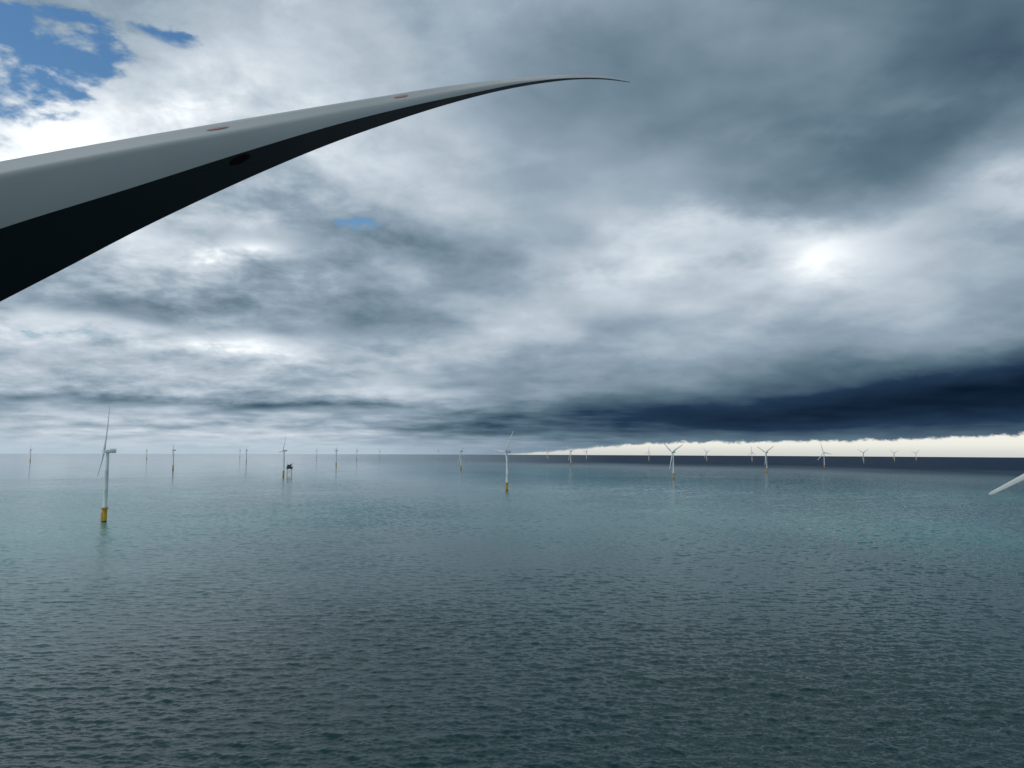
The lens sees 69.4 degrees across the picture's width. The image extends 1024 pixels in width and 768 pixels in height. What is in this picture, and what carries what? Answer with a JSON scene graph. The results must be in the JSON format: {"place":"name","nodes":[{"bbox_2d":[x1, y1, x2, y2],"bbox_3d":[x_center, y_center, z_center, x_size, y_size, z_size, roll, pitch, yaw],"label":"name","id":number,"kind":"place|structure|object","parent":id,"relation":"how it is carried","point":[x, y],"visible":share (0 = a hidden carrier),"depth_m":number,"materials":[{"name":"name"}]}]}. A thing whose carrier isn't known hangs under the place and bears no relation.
{"place":"outdoors","nodes":[
{"label":"outdoors","id":0,"kind":"place"},
{"bbox_2d":[0,454,1023,767],"bbox_3d":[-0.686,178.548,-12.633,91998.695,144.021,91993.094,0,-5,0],"label":"sea","id":1,"kind":"structure","parent":0,"point":[324,610],"depth_m":497.54,"materials":[{"name":"liquid"}]},
{"bbox_2d":[97,406,115,521],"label":"wind turbine","id":2,"kind":"object","parent":1,"relation":"in","point":[104,508],"visible":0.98,"depth_m":1107.23,"materials":[{"name":"white paint"}]},
{"bbox_2d":[170,447,175,468],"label":"wind turbine","id":3,"kind":"object","parent":1,"relation":"in","point":[173,458],"visible":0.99,"depth_m":4050.65,"materials":[{"name":"white paint"}]},
{"bbox_2d":[280,437,286,475],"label":"wind turbine","id":4,"kind":"object","parent":1,"relation":"in","point":[283,462],"visible":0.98,"depth_m":3092.44,"materials":[{"name":"white paint"}]},
{"bbox_2d":[286,463,292,474],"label":"offshore substation","id":5,"kind":"object","parent":1,"relation":"in","point":[289,467],"visible":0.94,"depth_m":3270.87,"materials":[{"name":"grey metal"}]},
{"bbox_2d":[0,75,629,301],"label":"wind turbine","id":6,"kind":"object","parent":1,"relation":"in","point":[60,210],"visible":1,"depth_m":16.74,"materials":[{"name":"white paint"}]},
{"bbox_2d":[458,446,464,468],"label":"wind turbine","id":7,"kind":"object","parent":1,"relation":"in","point":[461,451],"visible":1,"depth_m":4294.85,"materials":[{"name":"white paint"}]},
{"bbox_2d":[493,432,512,490],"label":"wind turbine","id":8,"kind":"object","parent":1,"relation":"in","point":[506,456],"visible":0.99,"depth_m":2021.13,"materials":[{"name":"white paint"}]},
{"bbox_2d":[663,443,681,478],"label":"wind turbine","id":9,"kind":"object","parent":1,"relation":"in","point":[673,451],"visible":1,"depth_m":2962.84,"materials":[{"name":"white paint"}]},
{"bbox_2d":[757,446,773,471],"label":"wind turbine","id":10,"kind":"object","parent":1,"relation":"in","point":[766,452],"visible":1,"depth_m":3984.04,"materials":[{"name":"white paint"}]},
{"bbox_2d":[989,474,1023,494],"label":"wind turbine","id":11,"kind":"object","parent":1,"relation":"in","point":[1020,478],"visible":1,"depth_m":683.52,"materials":[{"name":"white paint"}]},
{"bbox_2d":[0,0,1023,457],"label":"sky","id":12,"kind":"structure","parent":0,"point":[793,227],"materials":[{"name":"grey"}]}
]}

